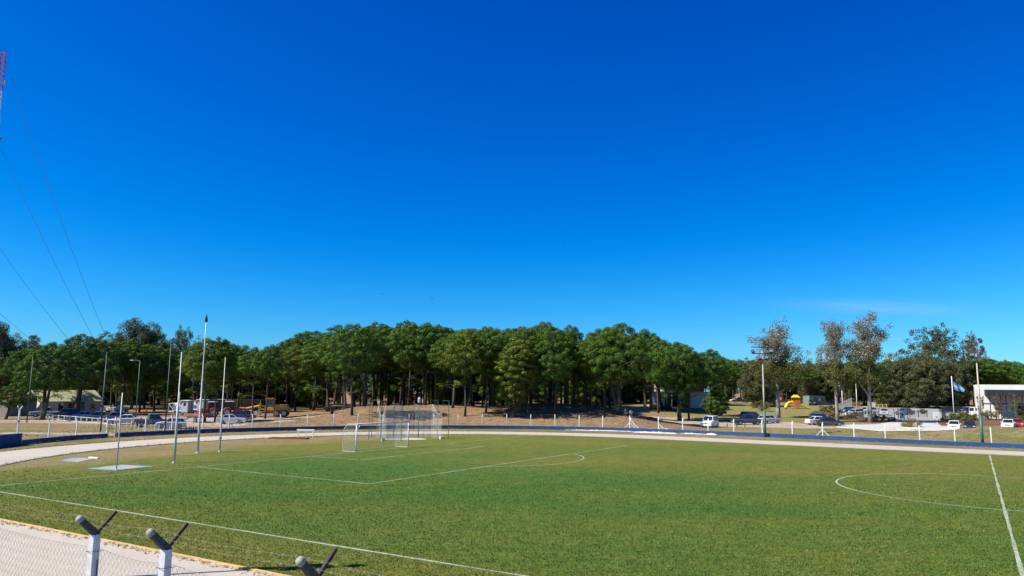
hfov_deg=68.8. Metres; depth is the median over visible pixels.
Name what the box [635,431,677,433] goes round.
plastic sheet
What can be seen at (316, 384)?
pine tree
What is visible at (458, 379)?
pine tree
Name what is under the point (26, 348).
pine tree
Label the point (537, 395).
pine tree
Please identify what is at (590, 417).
brush pile
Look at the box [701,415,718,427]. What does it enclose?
parked van
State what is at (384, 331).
pine tree
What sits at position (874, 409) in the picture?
parked car
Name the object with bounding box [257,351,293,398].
pine tree
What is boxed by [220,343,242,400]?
pine tree
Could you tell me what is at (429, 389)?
pine tree
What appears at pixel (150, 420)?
pickup truck
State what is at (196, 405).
kiosk trailer
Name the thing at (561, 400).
pine tree
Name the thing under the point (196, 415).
flatbed trailer
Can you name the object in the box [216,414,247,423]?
parked car
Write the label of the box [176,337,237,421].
pine tree
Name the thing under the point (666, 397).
pine tree
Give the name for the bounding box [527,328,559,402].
pine tree
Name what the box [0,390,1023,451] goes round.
ground
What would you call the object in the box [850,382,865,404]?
pine tree
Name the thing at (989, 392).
club building
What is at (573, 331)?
pine tree
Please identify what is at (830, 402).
parked car
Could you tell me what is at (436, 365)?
pine tree
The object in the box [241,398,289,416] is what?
motor grader
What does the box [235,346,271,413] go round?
pine tree
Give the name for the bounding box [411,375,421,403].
pine tree
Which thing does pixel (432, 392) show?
pine tree
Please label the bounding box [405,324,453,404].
pine tree
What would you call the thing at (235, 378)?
pine tree
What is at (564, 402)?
pine tree
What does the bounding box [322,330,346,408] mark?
pine tree
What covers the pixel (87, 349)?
pine tree
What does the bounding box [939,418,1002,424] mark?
planting bed
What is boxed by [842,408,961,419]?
parking area
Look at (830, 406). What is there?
shrub
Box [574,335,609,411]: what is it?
pine tree
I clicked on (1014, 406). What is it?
young tree
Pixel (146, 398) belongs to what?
pine tree
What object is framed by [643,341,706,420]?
pine tree
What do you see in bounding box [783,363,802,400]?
pine tree
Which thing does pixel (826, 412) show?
shrub
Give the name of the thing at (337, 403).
pine tree
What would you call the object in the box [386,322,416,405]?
pine tree
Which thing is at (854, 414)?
shrub
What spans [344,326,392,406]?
pine tree
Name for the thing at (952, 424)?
parked car
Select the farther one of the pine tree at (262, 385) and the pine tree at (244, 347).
the pine tree at (262, 385)
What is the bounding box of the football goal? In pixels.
[342,421,408,451]
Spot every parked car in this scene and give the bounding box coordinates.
[49,408,76,417]
[59,410,79,418]
[66,411,91,419]
[80,411,107,420]
[99,412,125,421]
[108,414,141,423]
[155,417,186,428]
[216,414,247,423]
[234,411,256,419]
[743,411,759,418]
[758,415,780,423]
[804,416,821,424]
[809,399,815,404]
[809,413,834,418]
[814,417,844,425]
[826,400,840,404]
[840,407,854,412]
[845,409,864,415]
[863,407,877,414]
[879,408,888,414]
[894,408,914,414]
[939,406,961,412]
[947,420,960,428]
[962,420,975,428]
[1001,419,1015,427]
[1013,418,1023,426]
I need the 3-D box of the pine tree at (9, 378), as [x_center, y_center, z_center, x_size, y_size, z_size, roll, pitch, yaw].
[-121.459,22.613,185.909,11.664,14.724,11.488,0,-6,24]
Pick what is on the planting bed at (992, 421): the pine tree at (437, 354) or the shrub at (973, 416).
the shrub at (973, 416)
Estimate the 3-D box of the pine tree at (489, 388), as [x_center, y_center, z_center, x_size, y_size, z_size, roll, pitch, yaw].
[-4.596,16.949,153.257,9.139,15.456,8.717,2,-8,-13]
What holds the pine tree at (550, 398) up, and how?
on the ground at (789, 415)
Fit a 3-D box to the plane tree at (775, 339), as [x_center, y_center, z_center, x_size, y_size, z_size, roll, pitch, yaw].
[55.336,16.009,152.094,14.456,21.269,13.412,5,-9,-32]
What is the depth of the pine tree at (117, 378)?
165.21 m
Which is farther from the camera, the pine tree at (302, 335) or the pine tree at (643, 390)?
the pine tree at (302, 335)
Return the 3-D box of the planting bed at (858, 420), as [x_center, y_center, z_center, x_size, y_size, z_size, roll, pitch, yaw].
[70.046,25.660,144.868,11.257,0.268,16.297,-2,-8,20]
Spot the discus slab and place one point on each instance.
(123, 467)
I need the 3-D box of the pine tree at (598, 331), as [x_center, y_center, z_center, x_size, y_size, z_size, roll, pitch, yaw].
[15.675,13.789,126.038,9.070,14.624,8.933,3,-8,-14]
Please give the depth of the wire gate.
83.79 m
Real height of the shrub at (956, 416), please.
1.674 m
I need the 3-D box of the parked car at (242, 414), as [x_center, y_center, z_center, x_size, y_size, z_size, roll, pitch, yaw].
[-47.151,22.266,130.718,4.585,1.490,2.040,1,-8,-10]
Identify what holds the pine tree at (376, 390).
on the ground at (789, 415)
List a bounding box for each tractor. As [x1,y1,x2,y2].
[198,401,218,416]
[223,401,242,414]
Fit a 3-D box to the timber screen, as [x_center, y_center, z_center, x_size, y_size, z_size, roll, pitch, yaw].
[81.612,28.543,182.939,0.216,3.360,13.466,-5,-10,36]
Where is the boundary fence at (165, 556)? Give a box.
[0,504,381,575]
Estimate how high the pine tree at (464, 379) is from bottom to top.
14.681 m
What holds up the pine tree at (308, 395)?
on the ground at (789, 415)
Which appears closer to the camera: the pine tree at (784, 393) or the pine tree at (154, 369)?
the pine tree at (154, 369)
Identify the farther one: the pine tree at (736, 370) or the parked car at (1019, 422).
the pine tree at (736, 370)
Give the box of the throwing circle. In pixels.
[385,438,425,439]
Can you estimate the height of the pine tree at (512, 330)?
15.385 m
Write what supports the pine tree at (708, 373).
on the ground at (789, 415)
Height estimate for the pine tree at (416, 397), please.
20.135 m
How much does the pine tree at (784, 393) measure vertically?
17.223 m
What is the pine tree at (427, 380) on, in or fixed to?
on the ground at (789, 415)
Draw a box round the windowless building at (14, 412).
[0,390,38,415]
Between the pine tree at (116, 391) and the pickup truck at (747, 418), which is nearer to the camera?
the pickup truck at (747, 418)
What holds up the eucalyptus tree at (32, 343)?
on the ground at (789, 415)
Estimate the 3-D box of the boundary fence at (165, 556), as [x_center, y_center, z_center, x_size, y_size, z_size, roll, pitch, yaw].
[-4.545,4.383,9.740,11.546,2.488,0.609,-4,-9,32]
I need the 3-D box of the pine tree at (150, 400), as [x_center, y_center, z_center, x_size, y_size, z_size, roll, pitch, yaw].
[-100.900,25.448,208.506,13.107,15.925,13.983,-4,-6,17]
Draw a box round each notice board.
[900,412,904,420]
[933,412,938,424]
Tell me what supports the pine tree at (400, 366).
on the ground at (789, 415)
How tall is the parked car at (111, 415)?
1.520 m
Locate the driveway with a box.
[836,421,957,430]
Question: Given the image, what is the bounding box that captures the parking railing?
[46,414,115,424]
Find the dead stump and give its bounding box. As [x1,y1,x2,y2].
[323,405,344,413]
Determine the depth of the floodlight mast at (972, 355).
84.27 m
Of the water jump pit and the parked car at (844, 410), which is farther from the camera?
the parked car at (844, 410)
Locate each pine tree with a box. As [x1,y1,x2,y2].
[0,349,32,392]
[0,350,38,395]
[0,382,37,418]
[3,346,21,395]
[6,347,33,394]
[12,341,90,419]
[40,333,122,409]
[62,380,97,390]
[87,339,131,394]
[88,380,114,401]
[96,341,133,406]
[101,379,118,403]
[102,381,126,403]
[110,340,152,411]
[111,376,152,404]
[113,381,158,404]
[117,344,168,411]
[125,351,140,408]
[127,374,158,407]
[129,356,165,406]
[135,345,179,410]
[136,363,191,409]
[151,378,196,404]
[174,383,202,399]
[175,347,215,399]
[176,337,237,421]
[178,354,204,402]
[194,336,238,421]
[196,373,222,398]
[197,381,239,398]
[203,348,239,396]
[219,351,253,400]
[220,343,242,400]
[222,383,274,398]
[235,345,262,406]
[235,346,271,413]
[236,374,256,407]
[237,352,263,398]
[238,380,284,404]
[250,344,287,418]
[251,348,270,407]
[256,383,290,403]
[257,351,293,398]
[271,339,301,403]
[275,345,312,411]
[277,348,313,394]
[278,336,306,408]
[282,377,325,405]
[291,374,339,406]
[293,331,314,405]
[295,343,321,409]
[297,335,328,410]
[297,377,325,408]
[298,337,329,411]
[301,357,348,411]
[302,345,335,408]
[306,330,324,337]
[306,332,362,405]
[313,335,354,410]
[316,359,350,409]
[319,379,341,404]
[320,328,356,399]
[321,334,366,408]
[322,324,350,402]
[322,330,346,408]
[323,323,385,415]
[331,375,350,409]
[338,343,396,406]
[342,376,356,407]
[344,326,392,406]
[346,372,379,403]
[349,358,394,406]
[353,377,363,397]
[362,321,387,401]
[367,368,390,405]
[368,371,415,404]
[369,328,383,405]
[372,369,378,405]
[374,324,399,404]
[380,327,397,405]
[380,369,401,403]
[382,367,422,392]
[384,372,422,403]
[385,324,430,405]
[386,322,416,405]
[388,328,418,405]
[390,368,411,405]
[394,377,407,404]
[395,320,416,404]
[398,362,429,404]
[403,322,444,404]
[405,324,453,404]
[407,324,434,404]
[407,355,432,403]
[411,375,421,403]
[415,371,443,403]
[421,370,463,403]
[421,370,468,403]
[421,373,442,403]
[426,332,476,407]
[427,331,455,404]
[427,332,447,391]
[428,334,462,400]
[430,371,467,403]
[431,334,473,403]
[439,329,492,416]
[448,332,457,403]
[451,329,481,406]
[456,330,485,404]
[458,329,466,405]
[459,375,474,404]
[460,377,483,402]
[462,371,484,403]
[462,376,481,402]
[466,371,498,405]
[467,326,507,411]
[476,373,516,404]
[478,327,511,406]
[485,335,525,406]
[485,338,498,405]
[488,377,494,405]
[492,336,540,416]
[494,335,531,405]
[495,328,510,404]
[502,326,544,411]
[505,326,522,404]
[521,327,548,403]
[522,380,539,402]
[524,321,572,408]
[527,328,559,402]
[531,329,580,415]
[532,375,563,403]
[542,335,575,403]
[547,380,552,402]
[549,327,562,402]
[550,374,572,403]
[552,333,581,403]
[553,324,583,404]
[555,349,595,404]
[558,375,599,404]
[560,345,593,407]
[564,371,587,403]
[569,347,590,405]
[570,376,599,404]
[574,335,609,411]
[578,333,602,405]
[580,380,625,405]
[583,322,655,414]
[583,326,629,411]
[594,333,603,406]
[595,337,611,408]
[621,378,647,402]
[622,381,643,401]
[626,348,659,406]
[628,328,667,406]
[635,333,670,410]
[635,377,681,398]
[635,380,649,405]
[638,377,663,408]
[641,339,668,412]
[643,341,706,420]
[660,347,714,419]
[665,343,674,410]
[689,349,732,414]
[698,365,716,391]
[699,387,729,415]
[707,378,736,398]
[715,382,738,398]
[718,363,740,399]
[726,359,741,398]
[729,359,746,396]
[778,365,795,402]
[780,385,791,399]
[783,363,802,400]
[790,365,823,395]
[820,363,861,402]
[825,380,847,400]
[826,388,834,399]
[828,369,860,399]
[840,387,860,401]
[849,365,877,405]
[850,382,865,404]
[851,388,872,401]
[860,366,896,406]
[860,368,877,405]
[873,359,900,403]
[968,359,1002,384]
[968,365,986,405]
[973,358,1005,384]
[988,358,1006,384]
[997,361,1020,384]
[998,359,1023,384]
[1008,363,1023,384]
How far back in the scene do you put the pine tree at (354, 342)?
119.14 m
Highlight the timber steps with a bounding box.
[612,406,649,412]
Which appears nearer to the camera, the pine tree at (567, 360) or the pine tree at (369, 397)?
the pine tree at (567, 360)
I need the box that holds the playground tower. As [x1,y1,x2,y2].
[784,395,809,408]
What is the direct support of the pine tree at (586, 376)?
on the ground at (789, 415)
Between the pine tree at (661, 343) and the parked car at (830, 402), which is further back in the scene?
the parked car at (830, 402)
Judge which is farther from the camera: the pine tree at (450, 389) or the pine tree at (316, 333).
the pine tree at (316, 333)
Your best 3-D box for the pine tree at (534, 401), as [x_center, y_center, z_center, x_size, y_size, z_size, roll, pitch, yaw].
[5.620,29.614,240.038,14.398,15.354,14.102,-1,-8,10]
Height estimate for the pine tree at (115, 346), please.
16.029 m
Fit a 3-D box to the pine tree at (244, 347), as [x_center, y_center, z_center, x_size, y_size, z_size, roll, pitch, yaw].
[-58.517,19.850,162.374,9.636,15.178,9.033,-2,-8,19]
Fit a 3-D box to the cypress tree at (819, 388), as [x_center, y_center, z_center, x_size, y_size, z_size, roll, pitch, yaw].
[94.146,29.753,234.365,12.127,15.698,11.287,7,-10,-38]
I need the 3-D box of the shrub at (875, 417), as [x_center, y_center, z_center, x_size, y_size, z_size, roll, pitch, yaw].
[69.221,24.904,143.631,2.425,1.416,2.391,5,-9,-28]
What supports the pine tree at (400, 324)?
on the ground at (789, 415)
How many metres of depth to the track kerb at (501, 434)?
80.73 m
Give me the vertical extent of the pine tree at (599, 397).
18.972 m
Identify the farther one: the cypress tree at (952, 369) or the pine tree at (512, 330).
the cypress tree at (952, 369)
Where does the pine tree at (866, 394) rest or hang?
on the ground at (789, 415)
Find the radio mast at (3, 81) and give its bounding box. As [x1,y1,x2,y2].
[0,49,6,139]
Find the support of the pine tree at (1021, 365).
on the ground at (789, 415)
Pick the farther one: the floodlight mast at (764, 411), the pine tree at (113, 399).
the pine tree at (113, 399)
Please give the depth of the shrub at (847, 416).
147.34 m
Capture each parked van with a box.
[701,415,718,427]
[969,407,976,414]
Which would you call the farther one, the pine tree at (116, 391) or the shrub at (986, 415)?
the pine tree at (116, 391)
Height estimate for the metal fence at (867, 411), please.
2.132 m
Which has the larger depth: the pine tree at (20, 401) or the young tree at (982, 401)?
the young tree at (982, 401)
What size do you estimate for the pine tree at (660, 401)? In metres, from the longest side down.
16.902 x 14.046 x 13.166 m
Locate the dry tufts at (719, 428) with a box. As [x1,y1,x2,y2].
[1,403,1016,442]
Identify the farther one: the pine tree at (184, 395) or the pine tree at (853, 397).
the pine tree at (853, 397)
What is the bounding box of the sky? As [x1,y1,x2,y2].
[0,0,1023,391]
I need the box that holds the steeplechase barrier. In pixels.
[297,429,314,436]
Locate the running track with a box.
[0,431,1023,575]
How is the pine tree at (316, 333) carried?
on the ground at (789, 415)
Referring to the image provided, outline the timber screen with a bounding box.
[838,398,851,409]
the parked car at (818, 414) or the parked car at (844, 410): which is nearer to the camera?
the parked car at (818, 414)
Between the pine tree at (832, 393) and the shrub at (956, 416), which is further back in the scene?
the pine tree at (832, 393)
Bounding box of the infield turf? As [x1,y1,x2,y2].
[0,434,1023,575]
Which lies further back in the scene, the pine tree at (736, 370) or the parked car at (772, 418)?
the pine tree at (736, 370)
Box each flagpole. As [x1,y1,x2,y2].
[196,314,207,452]
[951,376,954,412]
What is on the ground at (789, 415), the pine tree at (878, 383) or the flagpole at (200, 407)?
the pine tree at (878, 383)
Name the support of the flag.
attached to the flagpole at (952, 395)
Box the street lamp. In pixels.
[130,360,139,416]
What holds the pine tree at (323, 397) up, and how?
on the ground at (789, 415)
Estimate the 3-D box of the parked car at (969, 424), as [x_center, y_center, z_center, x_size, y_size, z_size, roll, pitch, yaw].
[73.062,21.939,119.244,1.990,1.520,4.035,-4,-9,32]
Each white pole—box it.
[115,393,122,469]
[172,352,181,462]
[218,357,225,451]
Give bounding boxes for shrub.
[751,399,771,410]
[807,405,839,417]
[819,405,841,416]
[843,414,852,418]
[849,411,862,418]
[865,414,878,420]
[878,414,888,420]
[899,418,921,426]
[940,417,951,421]
[945,413,962,419]
[958,411,969,418]
[959,417,973,420]
[969,413,982,420]
[978,410,997,419]
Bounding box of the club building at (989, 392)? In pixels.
[973,385,1023,418]
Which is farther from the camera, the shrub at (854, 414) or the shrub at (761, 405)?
the shrub at (761, 405)
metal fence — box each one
[846,408,894,417]
[941,407,969,417]
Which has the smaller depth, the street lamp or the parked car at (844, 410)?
the street lamp
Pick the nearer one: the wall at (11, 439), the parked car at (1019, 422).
the wall at (11, 439)
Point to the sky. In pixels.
(708, 173)
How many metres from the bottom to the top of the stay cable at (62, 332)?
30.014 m
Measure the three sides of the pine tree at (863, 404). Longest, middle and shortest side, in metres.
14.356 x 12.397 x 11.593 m
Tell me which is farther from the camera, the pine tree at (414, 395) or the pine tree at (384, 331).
the pine tree at (414, 395)
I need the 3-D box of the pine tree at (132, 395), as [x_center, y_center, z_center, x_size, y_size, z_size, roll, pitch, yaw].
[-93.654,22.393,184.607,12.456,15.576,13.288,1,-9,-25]
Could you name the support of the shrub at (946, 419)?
on the planting bed at (992, 421)
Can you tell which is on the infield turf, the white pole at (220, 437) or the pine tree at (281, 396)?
the white pole at (220, 437)
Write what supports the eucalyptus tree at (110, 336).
on the ground at (789, 415)
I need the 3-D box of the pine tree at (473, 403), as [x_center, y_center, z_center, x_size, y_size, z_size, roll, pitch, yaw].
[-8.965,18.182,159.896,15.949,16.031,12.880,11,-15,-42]
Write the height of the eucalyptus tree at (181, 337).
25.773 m
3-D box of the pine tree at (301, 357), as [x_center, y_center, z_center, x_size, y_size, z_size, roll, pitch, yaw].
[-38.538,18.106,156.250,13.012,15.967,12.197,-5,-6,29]
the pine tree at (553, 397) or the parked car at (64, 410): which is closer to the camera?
the parked car at (64, 410)
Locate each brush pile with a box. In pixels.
[521,409,551,413]
[555,410,592,417]
[580,415,599,418]
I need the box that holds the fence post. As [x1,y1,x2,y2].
[16,406,22,433]
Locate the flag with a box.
[952,381,964,391]
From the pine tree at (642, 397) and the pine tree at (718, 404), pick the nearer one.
the pine tree at (718, 404)
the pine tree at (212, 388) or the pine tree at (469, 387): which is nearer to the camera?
the pine tree at (469, 387)
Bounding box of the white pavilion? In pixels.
[652,386,709,407]
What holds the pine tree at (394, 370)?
on the ground at (789, 415)
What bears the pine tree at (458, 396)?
on the ground at (789, 415)
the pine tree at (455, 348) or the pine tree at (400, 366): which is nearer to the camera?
the pine tree at (455, 348)
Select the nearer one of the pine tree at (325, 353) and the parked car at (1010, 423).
the parked car at (1010, 423)
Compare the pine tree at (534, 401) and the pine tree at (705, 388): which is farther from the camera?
the pine tree at (534, 401)
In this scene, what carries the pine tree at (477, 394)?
on the ground at (789, 415)
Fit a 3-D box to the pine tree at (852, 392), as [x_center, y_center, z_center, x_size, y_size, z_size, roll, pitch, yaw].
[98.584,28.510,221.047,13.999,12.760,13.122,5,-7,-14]
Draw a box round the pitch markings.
[0,435,1023,575]
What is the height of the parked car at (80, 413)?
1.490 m
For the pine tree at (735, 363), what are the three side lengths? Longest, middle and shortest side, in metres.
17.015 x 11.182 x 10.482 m
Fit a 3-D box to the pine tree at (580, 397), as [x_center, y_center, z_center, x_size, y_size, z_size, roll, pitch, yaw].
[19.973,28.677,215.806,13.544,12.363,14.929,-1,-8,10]
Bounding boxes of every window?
[89,404,95,408]
[1018,405,1023,416]
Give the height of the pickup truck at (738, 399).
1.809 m
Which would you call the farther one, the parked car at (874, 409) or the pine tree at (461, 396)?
the pine tree at (461, 396)
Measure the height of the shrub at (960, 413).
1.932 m
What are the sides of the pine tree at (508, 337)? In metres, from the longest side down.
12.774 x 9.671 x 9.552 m
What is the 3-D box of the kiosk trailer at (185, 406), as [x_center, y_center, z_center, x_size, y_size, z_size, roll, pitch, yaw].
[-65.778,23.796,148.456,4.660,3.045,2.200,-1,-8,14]
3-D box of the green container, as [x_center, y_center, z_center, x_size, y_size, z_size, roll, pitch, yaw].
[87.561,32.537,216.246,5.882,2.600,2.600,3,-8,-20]
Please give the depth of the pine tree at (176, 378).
179.24 m
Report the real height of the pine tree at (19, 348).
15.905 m
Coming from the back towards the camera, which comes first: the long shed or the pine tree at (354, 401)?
the long shed
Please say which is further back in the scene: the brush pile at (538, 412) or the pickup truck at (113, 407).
the pickup truck at (113, 407)
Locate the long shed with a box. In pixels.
[209,399,261,409]
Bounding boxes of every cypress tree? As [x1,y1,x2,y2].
[735,356,775,406]
[793,358,831,403]
[871,356,930,406]
[892,353,955,407]
[925,355,976,407]
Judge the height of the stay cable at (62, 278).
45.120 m
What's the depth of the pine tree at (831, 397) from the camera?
325.71 m
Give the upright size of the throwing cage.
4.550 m
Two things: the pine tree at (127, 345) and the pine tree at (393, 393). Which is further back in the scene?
the pine tree at (393, 393)
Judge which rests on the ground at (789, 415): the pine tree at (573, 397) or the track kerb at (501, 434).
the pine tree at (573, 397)
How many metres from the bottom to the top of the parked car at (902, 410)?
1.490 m
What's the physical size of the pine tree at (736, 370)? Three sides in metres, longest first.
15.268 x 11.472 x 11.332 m
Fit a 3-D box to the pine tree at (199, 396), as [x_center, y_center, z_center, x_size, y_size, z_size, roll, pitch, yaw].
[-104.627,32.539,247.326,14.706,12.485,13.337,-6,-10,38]
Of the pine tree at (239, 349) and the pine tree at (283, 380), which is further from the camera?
the pine tree at (283, 380)
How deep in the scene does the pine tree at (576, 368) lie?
128.20 m
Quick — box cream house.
[27,390,101,412]
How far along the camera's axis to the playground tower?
191.06 m
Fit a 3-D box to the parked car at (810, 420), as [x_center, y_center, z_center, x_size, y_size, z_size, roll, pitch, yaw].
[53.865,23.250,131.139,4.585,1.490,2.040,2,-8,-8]
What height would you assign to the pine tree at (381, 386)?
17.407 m
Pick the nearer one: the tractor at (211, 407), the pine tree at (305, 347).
the tractor at (211, 407)
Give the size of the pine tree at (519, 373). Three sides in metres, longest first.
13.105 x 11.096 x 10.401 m
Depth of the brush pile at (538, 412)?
123.83 m
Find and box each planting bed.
[841,418,902,421]
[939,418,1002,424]
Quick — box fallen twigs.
[276,402,680,428]
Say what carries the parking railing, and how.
on the ground at (789, 415)
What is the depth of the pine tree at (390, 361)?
146.73 m
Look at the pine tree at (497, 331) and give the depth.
132.87 m
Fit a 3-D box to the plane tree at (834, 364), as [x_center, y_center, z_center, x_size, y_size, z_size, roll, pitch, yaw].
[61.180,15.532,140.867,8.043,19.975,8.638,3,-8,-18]
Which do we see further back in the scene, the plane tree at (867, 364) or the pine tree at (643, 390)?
the pine tree at (643, 390)
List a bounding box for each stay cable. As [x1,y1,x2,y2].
[0,147,133,410]
[0,249,129,410]
[3,316,124,411]
[4,58,137,415]
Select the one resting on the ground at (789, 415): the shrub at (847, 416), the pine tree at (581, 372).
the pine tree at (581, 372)
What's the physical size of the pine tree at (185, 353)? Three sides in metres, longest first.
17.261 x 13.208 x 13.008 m
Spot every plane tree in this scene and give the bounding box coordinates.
[746,315,810,417]
[813,319,857,420]
[841,311,894,422]
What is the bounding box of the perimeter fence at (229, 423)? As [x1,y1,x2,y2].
[47,413,1007,442]
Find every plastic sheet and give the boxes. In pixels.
[581,429,633,431]
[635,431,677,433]
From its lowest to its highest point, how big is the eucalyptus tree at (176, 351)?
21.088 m
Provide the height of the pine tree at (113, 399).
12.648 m
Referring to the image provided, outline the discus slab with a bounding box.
[88,465,153,470]
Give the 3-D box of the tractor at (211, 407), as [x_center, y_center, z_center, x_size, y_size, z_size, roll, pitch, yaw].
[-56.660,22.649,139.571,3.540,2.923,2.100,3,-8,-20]
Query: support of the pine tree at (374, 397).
on the ground at (789, 415)
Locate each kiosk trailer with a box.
[168,400,194,414]
[192,399,208,413]
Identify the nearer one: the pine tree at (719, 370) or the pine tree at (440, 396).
the pine tree at (719, 370)
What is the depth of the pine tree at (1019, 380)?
280.89 m
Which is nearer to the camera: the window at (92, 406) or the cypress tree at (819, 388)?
the window at (92, 406)
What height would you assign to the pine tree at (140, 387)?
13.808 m
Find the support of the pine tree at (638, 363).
on the ground at (789, 415)
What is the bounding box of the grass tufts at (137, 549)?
[0,427,1019,575]
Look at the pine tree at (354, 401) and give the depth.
160.52 m
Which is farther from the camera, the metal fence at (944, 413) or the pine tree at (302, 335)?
the pine tree at (302, 335)
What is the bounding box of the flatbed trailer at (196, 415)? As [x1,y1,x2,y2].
[185,413,212,422]
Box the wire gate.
[108,421,116,436]
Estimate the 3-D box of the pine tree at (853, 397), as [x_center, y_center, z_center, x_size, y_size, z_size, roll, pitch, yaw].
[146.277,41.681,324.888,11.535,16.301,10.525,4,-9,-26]
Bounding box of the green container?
[803,396,825,404]
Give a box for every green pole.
[26,359,32,421]
[99,354,106,432]
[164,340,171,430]
[191,345,195,412]
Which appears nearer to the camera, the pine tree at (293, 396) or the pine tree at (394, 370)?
the pine tree at (394, 370)
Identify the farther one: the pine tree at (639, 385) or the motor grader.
the pine tree at (639, 385)
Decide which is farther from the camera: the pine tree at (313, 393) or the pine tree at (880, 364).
the pine tree at (880, 364)
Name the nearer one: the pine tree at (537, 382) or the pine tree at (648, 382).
the pine tree at (537, 382)
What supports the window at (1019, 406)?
in the club building at (989, 392)
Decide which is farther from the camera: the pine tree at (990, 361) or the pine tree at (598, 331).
the pine tree at (990, 361)
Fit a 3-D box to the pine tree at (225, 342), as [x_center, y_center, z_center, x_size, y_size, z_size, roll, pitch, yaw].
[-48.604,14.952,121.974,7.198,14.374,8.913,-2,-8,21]
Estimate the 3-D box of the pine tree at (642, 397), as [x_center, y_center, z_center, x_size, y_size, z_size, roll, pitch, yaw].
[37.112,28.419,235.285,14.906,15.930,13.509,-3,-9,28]
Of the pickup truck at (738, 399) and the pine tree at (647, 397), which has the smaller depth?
the pine tree at (647, 397)
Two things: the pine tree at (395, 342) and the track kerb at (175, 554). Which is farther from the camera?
the pine tree at (395, 342)
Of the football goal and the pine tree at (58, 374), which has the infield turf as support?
the football goal
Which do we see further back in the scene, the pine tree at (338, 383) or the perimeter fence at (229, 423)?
the pine tree at (338, 383)
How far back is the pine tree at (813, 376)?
223.70 m
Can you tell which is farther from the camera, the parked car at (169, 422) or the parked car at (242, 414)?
the parked car at (242, 414)
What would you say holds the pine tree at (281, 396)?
on the ground at (789, 415)
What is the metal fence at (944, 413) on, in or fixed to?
on the ground at (789, 415)
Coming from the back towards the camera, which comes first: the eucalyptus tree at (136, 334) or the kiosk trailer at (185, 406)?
the eucalyptus tree at (136, 334)
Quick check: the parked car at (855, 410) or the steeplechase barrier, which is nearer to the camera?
the steeplechase barrier
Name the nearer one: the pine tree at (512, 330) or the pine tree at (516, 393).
the pine tree at (516, 393)
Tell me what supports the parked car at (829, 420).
on the ground at (789, 415)
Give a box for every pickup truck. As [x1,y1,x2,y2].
[29,407,57,416]
[100,404,107,411]
[106,404,128,411]
[131,414,166,426]
[731,414,762,424]
[732,397,745,401]
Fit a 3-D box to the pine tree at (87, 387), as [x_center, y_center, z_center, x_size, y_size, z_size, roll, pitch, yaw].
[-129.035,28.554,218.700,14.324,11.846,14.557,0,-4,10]
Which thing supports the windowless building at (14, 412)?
on the ground at (789, 415)
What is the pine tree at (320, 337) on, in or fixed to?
on the ground at (789, 415)
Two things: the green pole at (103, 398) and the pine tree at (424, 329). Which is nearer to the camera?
the green pole at (103, 398)
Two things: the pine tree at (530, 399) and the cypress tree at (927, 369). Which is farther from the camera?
the cypress tree at (927, 369)
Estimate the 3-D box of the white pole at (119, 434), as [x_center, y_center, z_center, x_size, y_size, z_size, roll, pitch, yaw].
[-27.242,10.023,51.840,0.150,5.447,0.143,1,-8,0]
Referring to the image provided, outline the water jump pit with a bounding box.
[268,437,309,438]
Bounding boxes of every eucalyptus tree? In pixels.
[0,321,16,392]
[7,332,44,350]
[96,331,141,403]
[108,317,171,396]
[147,337,183,404]
[170,324,201,386]
[892,322,973,404]
[960,330,989,362]
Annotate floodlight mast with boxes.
[751,347,772,436]
[965,338,985,442]
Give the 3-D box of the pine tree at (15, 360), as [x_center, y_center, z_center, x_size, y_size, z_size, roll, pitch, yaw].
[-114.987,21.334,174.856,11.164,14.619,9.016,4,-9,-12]
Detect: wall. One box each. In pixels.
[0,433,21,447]
[21,433,107,444]
[116,425,1023,448]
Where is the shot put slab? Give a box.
[59,457,94,461]
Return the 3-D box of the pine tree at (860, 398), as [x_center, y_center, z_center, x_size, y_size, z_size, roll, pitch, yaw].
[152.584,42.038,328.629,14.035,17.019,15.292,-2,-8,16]
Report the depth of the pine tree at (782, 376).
265.26 m
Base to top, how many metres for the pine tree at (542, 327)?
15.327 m
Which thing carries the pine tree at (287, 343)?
on the ground at (789, 415)
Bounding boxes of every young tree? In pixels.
[976,395,984,415]
[993,393,1001,422]
[1008,393,1020,417]
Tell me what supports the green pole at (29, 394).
on the ground at (789, 415)
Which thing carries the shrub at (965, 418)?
on the planting bed at (992, 421)
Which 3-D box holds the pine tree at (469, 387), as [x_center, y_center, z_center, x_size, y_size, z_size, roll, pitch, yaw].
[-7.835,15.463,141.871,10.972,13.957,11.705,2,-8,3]
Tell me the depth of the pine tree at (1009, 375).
238.46 m
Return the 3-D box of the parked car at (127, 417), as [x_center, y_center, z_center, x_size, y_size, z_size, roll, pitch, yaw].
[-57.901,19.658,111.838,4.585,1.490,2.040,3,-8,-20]
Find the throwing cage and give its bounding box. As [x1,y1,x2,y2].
[368,400,448,440]
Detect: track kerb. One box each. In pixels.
[0,434,1022,465]
[0,518,289,575]
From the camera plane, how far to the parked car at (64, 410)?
130.88 m
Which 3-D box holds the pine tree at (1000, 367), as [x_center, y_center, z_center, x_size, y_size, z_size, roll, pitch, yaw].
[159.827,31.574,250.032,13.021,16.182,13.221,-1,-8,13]
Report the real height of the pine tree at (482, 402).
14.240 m
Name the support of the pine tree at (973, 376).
on the ground at (789, 415)
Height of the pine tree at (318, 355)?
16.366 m
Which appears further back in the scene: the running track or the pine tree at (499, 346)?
the pine tree at (499, 346)

